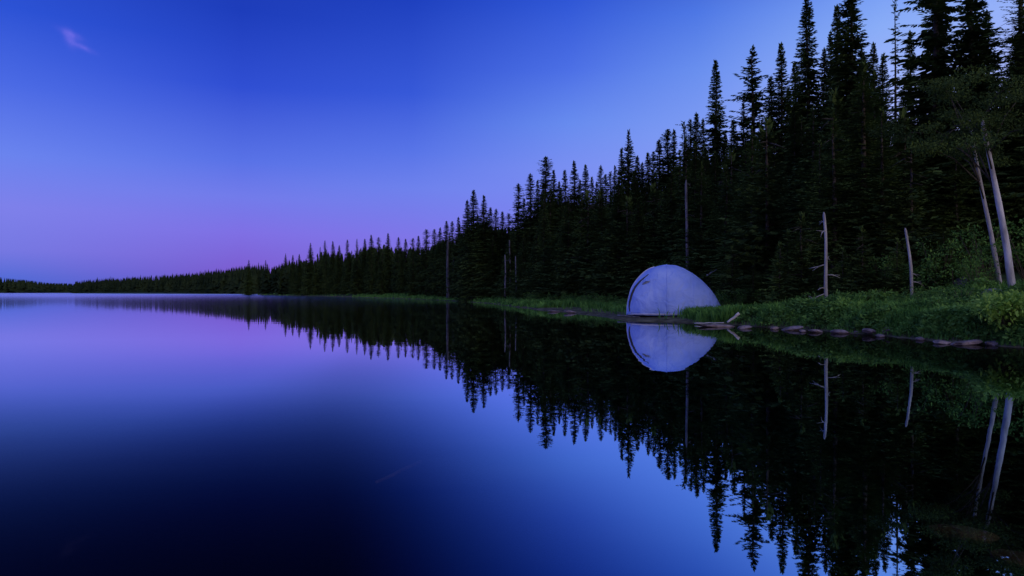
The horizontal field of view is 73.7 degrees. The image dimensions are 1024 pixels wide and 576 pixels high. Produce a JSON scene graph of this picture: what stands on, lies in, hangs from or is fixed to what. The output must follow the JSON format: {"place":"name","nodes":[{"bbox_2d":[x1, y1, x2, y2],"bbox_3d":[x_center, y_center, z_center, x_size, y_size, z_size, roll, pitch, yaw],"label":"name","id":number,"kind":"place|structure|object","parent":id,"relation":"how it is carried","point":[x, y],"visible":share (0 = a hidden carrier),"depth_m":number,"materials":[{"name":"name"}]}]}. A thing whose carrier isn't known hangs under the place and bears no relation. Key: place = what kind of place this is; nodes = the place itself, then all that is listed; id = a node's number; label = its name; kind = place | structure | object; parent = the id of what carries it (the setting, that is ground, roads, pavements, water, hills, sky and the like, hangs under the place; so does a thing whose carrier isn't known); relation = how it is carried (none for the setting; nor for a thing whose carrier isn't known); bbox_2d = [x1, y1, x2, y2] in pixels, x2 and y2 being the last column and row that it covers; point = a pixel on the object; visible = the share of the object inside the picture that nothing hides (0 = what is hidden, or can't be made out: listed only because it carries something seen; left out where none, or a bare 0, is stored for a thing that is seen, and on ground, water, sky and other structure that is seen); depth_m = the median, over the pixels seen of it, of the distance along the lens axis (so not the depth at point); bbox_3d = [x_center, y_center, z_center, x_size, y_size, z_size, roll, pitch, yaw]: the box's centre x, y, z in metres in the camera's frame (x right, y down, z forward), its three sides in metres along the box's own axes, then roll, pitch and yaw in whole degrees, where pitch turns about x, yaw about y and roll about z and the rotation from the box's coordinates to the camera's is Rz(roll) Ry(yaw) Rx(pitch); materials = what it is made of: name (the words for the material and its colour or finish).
{"place":"outdoors","nodes":[
{"label":"outdoors","id":0,"kind":"place"},
{"bbox_2d":[0,293,1023,575],"bbox_3d":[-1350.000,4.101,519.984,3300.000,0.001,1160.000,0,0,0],"label":"water","id":1,"kind":"structure","parent":0,"point":[208,435],"depth_m":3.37,"materials":[{"name":"liquid"}]},
{"bbox_2d":[0,0,1023,284],"label":"sky","id":2,"kind":"structure","parent":0,"point":[143,138],"materials":[{"name":"blue"}]},
{"bbox_2d":[11,265,1023,347],"bbox_3d":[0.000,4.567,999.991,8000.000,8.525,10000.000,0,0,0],"label":"ground","id":3,"kind":"structure","parent":0,"point":[607,314],"depth_m":17.90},
{"bbox_2d":[0,277,74,292],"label":"distant forest","id":4,"kind":"object","parent":3,"relation":"on","point":[17,286],"visible":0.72,"depth_m":944.74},
{"bbox_2d":[71,262,290,293],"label":"forest","id":5,"kind":"object","parent":3,"relation":"on","point":[232,281],"visible":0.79,"depth_m":383.69,"materials":[{"name":"plant"}]},
{"bbox_2d":[242,260,257,294],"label":"spruce tree","id":6,"kind":"object","parent":3,"relation":"on","point":[248,288],"visible":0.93,"depth_m":203.69,"materials":[{"name":"green plant"}]},
{"bbox_2d":[290,254,304,294],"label":"spruce tree","id":7,"kind":"object","parent":3,"relation":"on","point":[298,277],"visible":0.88,"depth_m":149.74,"materials":[{"name":"green plant"}]},
{"bbox_2d":[297,244,319,295],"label":"spruce tree","id":8,"kind":"object","parent":3,"relation":"on","point":[309,267],"visible":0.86,"depth_m":141.58,"materials":[{"name":"green plant"}]},
{"bbox_2d":[325,241,336,294],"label":"spruce tree","id":9,"kind":"object","parent":3,"relation":"on","point":[331,272],"visible":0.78,"depth_m":133.76,"materials":[{"name":"green plant"}]},
{"bbox_2d":[331,246,342,294],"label":"spruce tree","id":10,"kind":"object","parent":3,"relation":"on","point":[338,274],"visible":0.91,"depth_m":129.71,"materials":[{"name":"green plant"}]},
{"bbox_2d":[336,252,352,294],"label":"spruce tree","id":11,"kind":"object","parent":3,"relation":"on","point":[348,270],"visible":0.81,"depth_m":121.15,"materials":[{"name":"green plant"}]},
{"bbox_2d":[346,249,364,293],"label":"spruce tree","id":12,"kind":"object","parent":3,"relation":"on","point":[356,282],"visible":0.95,"depth_m":114.56,"materials":[{"name":"green plant"}]},
{"bbox_2d":[362,235,376,293],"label":"spruce tree","id":13,"kind":"object","parent":3,"relation":"on","point":[367,275],"visible":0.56,"depth_m":111.78,"materials":[{"name":"green plant"}]},
{"bbox_2d":[377,234,393,293],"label":"spruce tree","id":14,"kind":"object","parent":3,"relation":"on","point":[388,262],"visible":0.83,"depth_m":103.78,"materials":[{"name":"green plant"}]},
{"bbox_2d":[390,237,402,293],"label":"spruce tree","id":15,"kind":"object","parent":3,"relation":"on","point":[396,267],"visible":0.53,"depth_m":97.87,"materials":[{"name":"green plant"}]},
{"bbox_2d":[395,247,406,293],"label":"spruce tree","id":16,"kind":"object","parent":3,"relation":"on","point":[401,281],"visible":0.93,"depth_m":91.82,"materials":[{"name":"green plant"}]},
{"bbox_2d":[410,229,433,294],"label":"spruce tree","id":17,"kind":"object","parent":3,"relation":"on","point":[424,255],"visible":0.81,"depth_m":79.84,"materials":[{"name":"green plant"}]},
{"bbox_2d":[422,229,438,295],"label":"spruce tree","id":18,"kind":"object","parent":3,"relation":"on","point":[431,262],"visible":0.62,"depth_m":75.90,"materials":[{"name":"green plant"}]},
{"bbox_2d":[430,227,445,296],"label":"spruce tree","id":19,"kind":"object","parent":3,"relation":"on","point":[436,266],"visible":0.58,"depth_m":72.82,"materials":[{"name":"green plant"}]},
{"bbox_2d":[435,221,450,296],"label":"spruce tree","id":20,"kind":"object","parent":3,"relation":"on","point":[444,241],"visible":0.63,"depth_m":69.90,"materials":[{"name":"green plant"}]},
{"bbox_2d":[441,220,455,297],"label":"spruce tree","id":21,"kind":"object","parent":3,"relation":"on","point":[452,236],"visible":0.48,"depth_m":67.94,"materials":[{"name":"green plant"}]},
{"bbox_2d":[444,217,462,298],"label":"spruce tree","id":22,"kind":"object","parent":3,"relation":"on","point":[453,265],"visible":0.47,"depth_m":63.81,"materials":[{"name":"green plant"}]},
{"bbox_2d":[448,200,471,300],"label":"spruce tree","id":23,"kind":"object","parent":3,"relation":"on","point":[462,244],"visible":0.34,"depth_m":57.78,"materials":[{"name":"green plant"}]},
{"bbox_2d":[455,190,485,301],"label":"spruce tree","id":24,"kind":"object","parent":3,"relation":"on","point":[472,230],"visible":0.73,"depth_m":54.81,"materials":[{"name":"green plant"}]},
{"bbox_2d":[462,195,499,300],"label":"spruce tree","id":25,"kind":"object","parent":3,"relation":"on","point":[483,242],"visible":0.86,"depth_m":53.81,"materials":[{"name":"green plant"}]},
{"bbox_2d":[258,155,709,294],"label":"forest","id":26,"kind":"object","parent":3,"relation":"on","point":[273,279],"visible":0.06,"depth_m":164.00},
{"bbox_2d":[487,210,503,293],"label":"spruce tree","id":27,"kind":"object","parent":3,"relation":"on","point":[496,235],"visible":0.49,"depth_m":54.96,"materials":[{"name":"green plant"}]},
{"bbox_2d":[489,238,519,297],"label":"spruce tree","id":28,"kind":"object","parent":3,"relation":"on","point":[502,288],"visible":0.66,"depth_m":47.42,"materials":[{"name":"green plant"}]},
{"bbox_2d":[492,183,531,285],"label":"spruce tree","id":29,"kind":"object","parent":3,"relation":"on","point":[517,221],"visible":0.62,"depth_m":51.91,"materials":[{"name":"green plant"}]},
{"bbox_2d":[504,234,530,299],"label":"spruce tree","id":30,"kind":"object","parent":3,"relation":"on","point":[523,256],"visible":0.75,"depth_m":43.33,"materials":[{"name":"green plant"}]},
{"bbox_2d":[511,173,540,267],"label":"spruce tree","id":31,"kind":"object","parent":3,"relation":"on","point":[529,222],"visible":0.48,"depth_m":50.98,"materials":[{"name":"green plant"}]},
{"bbox_2d":[514,156,564,267],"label":"spruce tree","id":32,"kind":"object","parent":3,"relation":"on","point":[544,186],"visible":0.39,"depth_m":48.96,"materials":[{"name":"green plant"}]},
{"bbox_2d":[540,187,558,272],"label":"spruce tree","id":33,"kind":"object","parent":3,"relation":"on","point":[551,208],"visible":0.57,"depth_m":41.46,"materials":[{"name":"green plant"}]},
{"bbox_2d":[566,160,583,231],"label":"spruce tree","id":34,"kind":"object","parent":3,"relation":"on","point":[576,196],"visible":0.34,"depth_m":49.97,"materials":[{"name":"green plant"}]},
{"bbox_2d":[553,189,606,296],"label":"spruce tree","id":35,"kind":"object","parent":3,"relation":"on","point":[580,264],"visible":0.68,"depth_m":33.46,"materials":[{"name":"green plant"}]},
{"bbox_2d":[576,164,591,242],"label":"spruce tree","id":36,"kind":"object","parent":3,"relation":"on","point":[585,174],"visible":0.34,"depth_m":49.00,"materials":[{"name":"green plant"}]},
{"bbox_2d":[563,190,613,294],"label":"spruce tree","id":37,"kind":"object","parent":3,"relation":"on","point":[596,203],"visible":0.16,"depth_m":33.88,"materials":[{"name":"green plant"}]},
{"bbox_2d":[608,148,630,218],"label":"spruce tree","id":38,"kind":"object","parent":3,"relation":"on","point":[621,173],"visible":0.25,"depth_m":45.99,"materials":[{"name":"green plant"}]},
{"bbox_2d":[608,129,644,218],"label":"spruce tree","id":39,"kind":"object","parent":3,"relation":"on","point":[627,167],"visible":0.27,"depth_m":45.92,"materials":[{"name":"green plant"}]},
{"bbox_2d":[258,279,1023,346],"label":"grass","id":40,"kind":"structure","parent":3,"relation":"on","point":[703,314],"depth_m":15.25,"materials":[{"name":"plant"}]},
{"bbox_2d":[640,152,652,223],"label":"spruce tree","id":41,"kind":"object","parent":3,"relation":"on","point":[649,164],"visible":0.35,"depth_m":45.99,"materials":[{"name":"green plant"}]},
{"bbox_2d":[629,163,685,275],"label":"spruce tree","id":42,"kind":"object","parent":3,"relation":"on","point":[670,206],"visible":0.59,"depth_m":28.39,"materials":[{"name":"green plant"}]},
{"bbox_2d":[647,139,668,213],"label":"spruce tree","id":43,"kind":"object","parent":3,"relation":"on","point":[658,149],"visible":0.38,"depth_m":43.96,"materials":[{"name":"green plant"}]},
{"bbox_2d":[640,129,677,207],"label":"spruce tree","id":44,"kind":"object","parent":3,"relation":"on","point":[666,144],"visible":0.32,"depth_m":43.95,"materials":[{"name":"green plant"}]},
{"bbox_2d":[626,264,720,315],"bbox_3d":[4.646,0.056,19.682,2.660,1.489,2.278,0,0,12],"label":"tent","id":45,"kind":"object","parent":3,"relation":"on","point":[666,288],"visible":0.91,"depth_m":18.95,"materials":[{"name":"grey"}]},
{"bbox_2d":[657,137,693,262],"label":"spruce tree","id":46,"kind":"object","parent":3,"relation":"on","point":[685,164],"visible":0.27,"depth_m":29.49,"materials":[{"name":"green plant"}]},
{"bbox_2d":[652,162,722,291],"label":"spruce tree","id":47,"kind":"object","parent":3,"relation":"on","point":[702,204],"visible":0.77,"depth_m":24.25,"materials":[{"name":"green plant"}]},
{"bbox_2d":[685,180,694,270],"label":"dead tree","id":48,"kind":"object","parent":3,"relation":"on","point":[686,215],"visible":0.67,"depth_m":24.48,"materials":[{"name":"wood"}]},
{"bbox_2d":[664,142,721,288],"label":"spruce tree","id":49,"kind":"object","parent":3,"relation":"on","point":[695,171],"visible":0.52,"depth_m":25.36,"materials":[{"name":"green plant"}]},
{"bbox_2d":[688,112,701,190],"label":"spruce tree","id":50,"kind":"object","parent":3,"relation":"on","point":[695,136],"visible":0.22,"depth_m":41.01,"materials":[{"name":"green plant"}]},
{"bbox_2d":[702,59,731,216],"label":"spruce tree","id":51,"kind":"object","parent":3,"relation":"on","point":[717,139],"visible":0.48,"depth_m":37.97,"materials":[{"name":"green plant"}]},
{"bbox_2d":[689,147,745,272],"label":"spruce tree","id":52,"kind":"object","parent":3,"relation":"on","point":[732,155],"visible":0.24,"depth_m":26.90,"materials":[{"name":"green plant"}]},
{"bbox_2d":[698,125,786,296],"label":"spruce tree","id":53,"kind":"object","parent":3,"relation":"on","point":[746,267],"visible":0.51,"depth_m":21.34,"materials":[{"name":"green plant"}]},
{"bbox_2d":[703,44,787,206],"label":"spruce tree","id":54,"kind":"object","parent":3,"relation":"on","point":[752,98],"visible":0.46,"depth_m":32.93,"materials":[{"name":"green plant"}]},
{"bbox_2d":[714,124,795,265],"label":"spruce tree","id":55,"kind":"object","parent":3,"relation":"on","point":[762,150],"visible":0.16,"depth_m":24.17,"materials":[{"name":"green plant"}]},
{"bbox_2d":[700,114,822,300],"bbox_3d":[7.447,-2.115,20.162,3.744,6.060,3.701,0,0,14],"label":"spruce tree","id":56,"kind":"object","parent":3,"relation":"on","point":[766,245],"visible":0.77,"depth_m":19.96,"materials":[{"name":"green plant"}]},
{"bbox_2d":[759,76,783,154],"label":"spruce tree","id":57,"kind":"object","parent":3,"relation":"on","point":[771,91],"visible":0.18,"depth_m":33.99,"materials":[{"name":"green plant"}]},
{"bbox_2d":[757,228,799,299],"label":"young conifer","id":58,"kind":"object","parent":3,"relation":"on","point":[787,233],"visible":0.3,"depth_m":18.99,"materials":[{"name":"green plant"}]},
{"bbox_2d":[768,41,790,185],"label":"spruce tree","id":59,"kind":"object","parent":3,"relation":"on","point":[781,105],"visible":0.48,"depth_m":33.00,"materials":[{"name":"green plant"}]},
{"bbox_2d":[757,241,806,304],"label":"young conifer","id":60,"kind":"object","parent":3,"relation":"on","point":[779,287],"visible":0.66,"depth_m":17.16,"materials":[{"name":"green plant"}]},
{"bbox_2d":[778,63,802,183],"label":"spruce tree","id":61,"kind":"object","parent":3,"relation":"on","point":[793,73],"visible":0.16,"depth_m":32.08,"materials":[{"name":"green plant"}]},
{"bbox_2d":[763,211,841,301],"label":"young conifer","id":62,"kind":"object","parent":3,"relation":"on","point":[803,281],"visible":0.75,"depth_m":16.93,"materials":[{"name":"green plant"}]},
{"bbox_2d":[781,0,826,213],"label":"spruce tree","id":63,"kind":"object","parent":3,"relation":"on","point":[806,101],"visible":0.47,"depth_m":28.97,"materials":[{"name":"green plant"}]},
{"bbox_2d":[800,264,834,296],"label":"young conifer","id":64,"kind":"object","parent":3,"relation":"on","point":[816,277],"visible":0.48,"depth_m":16.58,"materials":[{"name":"green plant"}]},
{"bbox_2d":[767,86,873,276],"bbox_3d":[9.634,-2.791,20.126,4.004,6.480,3.958,0,0,26],"label":"spruce tree","id":65,"kind":"object","parent":3,"relation":"on","point":[834,97],"visible":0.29,"depth_m":20.16,"materials":[{"name":"green plant"}]},
{"bbox_2d":[814,47,832,151],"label":"spruce tree","id":66,"kind":"object","parent":3,"relation":"on","point":[823,67],"visible":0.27,"depth_m":29.01,"materials":[{"name":"green plant"}]},
{"bbox_2d":[809,212,839,297],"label":"dead tree","id":67,"kind":"object","parent":3,"relation":"on","point":[825,265],"visible":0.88,"depth_m":15.18,"materials":[{"name":"grey wood"}]},
{"bbox_2d":[819,4,843,174],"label":"spruce tree","id":68,"kind":"object","parent":3,"relation":"on","point":[833,24],"visible":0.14,"depth_m":28.08,"materials":[{"name":"green plant"}]},
{"bbox_2d":[784,106,887,295],"bbox_3d":[8.460,-2.090,17.978,2.647,5.473,2.527,0,0,32],"label":"spruce tree","id":69,"kind":"object","parent":3,"relation":"on","point":[830,209],"visible":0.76,"depth_m":17.90,"materials":[{"name":"green plant"}]},
{"bbox_2d":[817,247,857,294],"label":"young conifer","id":70,"kind":"object","parent":3,"relation":"on","point":[840,267],"visible":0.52,"depth_m":15.99,"materials":[{"name":"green plant"}]},
{"bbox_2d":[805,0,889,190],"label":"spruce tree","id":71,"kind":"object","parent":3,"relation":"on","point":[850,63],"visible":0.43,"depth_m":23.93,"materials":[{"name":"green plant"}]},
{"bbox_2d":[806,60,902,257],"bbox_3d":[10.340,-3.381,20.022,3.364,6.677,3.212,0,0,0],"label":"spruce tree","id":72,"kind":"object","parent":3,"relation":"on","point":[870,78],"visible":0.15,"depth_m":19.98,"materials":[{"name":"green plant"}]},
{"bbox_2d":[831,226,893,293],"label":"young conifer","id":73,"kind":"object","parent":3,"relation":"on","point":[860,280],"visible":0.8,"depth_m":15.56,"materials":[{"name":"green plant"}]},
{"bbox_2d":[711,277,1023,344],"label":"ground cover","id":74,"kind":"object","parent":3,"relation":"on","point":[947,310],"visible":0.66,"depth_m":12.45,"materials":[{"name":"green plant"}]},
{"bbox_2d":[838,70,902,196],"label":"spruce tree","id":75,"kind":"object","parent":3,"relation":"on","point":[875,83],"visible":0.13,"depth_m":23.26,"materials":[{"name":"green plant"}]},
{"bbox_2d":[789,61,952,288],"bbox_3d":[9.409,-2.888,18.422,3.932,6.511,4.431,0,0,18],"label":"spruce tree","id":76,"kind":"object","parent":3,"relation":"on","point":[861,135],"visible":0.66,"depth_m":18.31,"materials":[{"name":"green plant"}]},
{"bbox_2d":[854,260,893,294],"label":"young conifer","id":77,"kind":"object","parent":3,"relation":"on","point":[874,277],"visible":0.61,"depth_m":15.38,"materials":[{"name":"green plant"}]},
{"bbox_2d":[868,42,881,118],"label":"spruce tree","id":78,"kind":"object","parent":3,"relation":"on","point":[874,59],"visible":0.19,"depth_m":27.01,"materials":[{"name":"green plant"}]},
{"bbox_2d":[829,107,931,282],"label":"spruce tree","id":79,"kind":"object","parent":3,"relation":"on","point":[882,227],"visible":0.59,"depth_m":17.41,"materials":[{"name":"green plant"}]},
{"bbox_2d":[876,53,893,153],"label":"spruce tree","id":80,"kind":"object","parent":3,"relation":"on","point":[881,74],"visible":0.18,"depth_m":25.99,"materials":[{"name":"green plant"}]},
{"bbox_2d":[877,0,906,184],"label":"spruce tree","id":81,"kind":"object","parent":3,"relation":"on","point":[896,88],"visible":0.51,"depth_m":25.02,"materials":[{"name":"green plant"}]},
{"bbox_2d":[875,237,916,294],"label":"young conifer","id":82,"kind":"object","parent":3,"relation":"on","point":[896,278],"visible":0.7,"depth_m":15.18,"materials":[{"name":"green plant"}]},
{"bbox_2d":[840,107,972,272],"bbox_3d":[10.500,-2.353,18.320,3.105,5.084,3.141,0,0,17],"label":"spruce tree","id":83,"kind":"object","parent":3,"relation":"on","point":[902,116],"visible":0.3,"depth_m":18.23,"materials":[{"name":"green plant"}]},
{"bbox_2d":[893,30,921,176],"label":"spruce tree","id":84,"kind":"object","parent":3,"relation":"on","point":[911,52],"visible":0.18,"depth_m":24.03,"materials":[{"name":"green plant"}]},
{"bbox_2d":[849,132,968,288],"bbox_3d":[9.744,-1.699,16.530,2.611,4.227,2.581,0,0,2],"label":"spruce tree","id":85,"kind":"object","parent":3,"relation":"on","point":[911,200],"visible":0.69,"depth_m":16.46,"materials":[{"name":"green plant"}]},
{"bbox_2d":[904,228,921,296],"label":"dead tree","id":86,"kind":"object","parent":3,"relation":"on","point":[910,261],"visible":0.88,"depth_m":14.57,"materials":[{"name":"grey wood"}]},
{"bbox_2d":[900,285,949,300],"bbox_3d":[8.213,0.183,13.579,0.799,0.540,0.869,0,0,-20],"label":"shrub","id":87,"kind":"object","parent":3,"relation":"on","point":[920,296],"visible":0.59,"depth_m":13.55,"materials":[{"name":"green plant"}]},
{"bbox_2d":[836,0,1021,235],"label":"spruce tree","id":88,"kind":"object","parent":3,"relation":"on","point":[939,18],"visible":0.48,"depth_m":18.90,"materials":[{"name":"green plant"}]},
{"bbox_2d":[905,3,958,208],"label":"spruce tree","id":89,"kind":"object","parent":3,"relation":"on","point":[928,52],"visible":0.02,"depth_m":21.07,"materials":[{"name":"green plant"}]},
{"bbox_2d":[865,76,1012,282],"bbox_3d":[9.204,-1.992,14.197,2.880,4.411,2.852,0,0,0],"label":"leaning tree","id":90,"kind":"object","parent":3,"relation":"on","point":[942,88],"visible":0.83,"depth_m":14.11,"materials":[{"name":"green plant"}]},
{"bbox_2d":[915,238,967,285],"bbox_3d":[9.270,-0.397,14.867,1.184,1.437,1.249,0,0,-25],"label":"shrub","id":91,"kind":"object","parent":3,"relation":"on","point":[928,260],"visible":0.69,"depth_m":14.71,"materials":[{"name":"green plant"}]},
{"bbox_2d":[913,231,974,289],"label":"young conifer","id":92,"kind":"object","parent":3,"relation":"on","point":[944,257],"visible":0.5,"depth_m":14.76,"materials":[{"name":"green plant"}]},
{"bbox_2d":[913,263,983,292],"bbox_3d":[9.352,-0.128,14.575,1.471,0.914,1.352,0,0,-14],"label":"shrub","id":93,"kind":"object","parent":3,"relation":"on","point":[938,282],"visible":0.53,"depth_m":14.45,"materials":[{"name":"green plant"}]},
{"bbox_2d":[923,144,1000,271],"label":"spruce tree","id":94,"kind":"object","parent":3,"relation":"on","point":[954,216],"visible":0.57,"depth_m":17.27,"materials":[{"name":"green plant"}]},
{"bbox_2d":[913,0,1023,271],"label":"spruce tree","id":95,"kind":"object","parent":3,"relation":"on","point":[975,32],"visible":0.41,"depth_m":17.81,"materials":[{"name":"green plant"}]},
{"bbox_2d":[919,63,1023,286],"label":"leaning tree","id":96,"kind":"object","parent":3,"relation":"on","point":[987,136],"visible":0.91,"depth_m":13.49,"materials":[{"name":"green plant"}]},
{"bbox_2d":[953,254,1001,284],"bbox_3d":[9.527,-0.231,14.018,0.832,0.958,0.789,0,0,-18],"label":"shrub","id":97,"kind":"object","parent":3,"relation":"on","point":[975,265],"visible":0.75,"depth_m":13.96,"materials":[{"name":"green plant"}]},
{"bbox_2d":[942,3,1023,269],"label":"spruce tree","id":98,"kind":"object","parent":3,"relation":"on","point":[1015,195],"visible":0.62,"depth_m":17.09,"materials":[{"name":"green plant"}]},
{"bbox_2d":[945,0,1023,264],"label":"spruce tree","id":99,"kind":"object","parent":3,"relation":"on","point":[1006,41],"visible":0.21,"depth_m":17.97,"materials":[{"name":"green plant"}]},
{"bbox_2d":[947,223,1023,281],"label":"shrub","id":100,"kind":"object","parent":3,"relation":"on","point":[980,250],"visible":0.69,"depth_m":15.00,"materials":[{"name":"green plant"}]},
{"bbox_2d":[961,9,1023,264],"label":"spruce tree","id":101,"kind":"object","parent":3,"relation":"on","point":[1021,148],"visible":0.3,"depth_m":17.15,"materials":[{"name":"green plant"}]},
{"bbox_2d":[963,285,1023,332],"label":"leafy shrub","id":102,"kind":"object","parent":3,"relation":"on","point":[992,307],"visible":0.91,"depth_m":9.64,"materials":[{"name":"green plant"}]},
{"bbox_2d":[992,214,1023,281],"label":"shrub","id":103,"kind":"object","parent":3,"relation":"on","point":[1019,261],"visible":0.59,"depth_m":14.79,"materials":[{"name":"green plant"}]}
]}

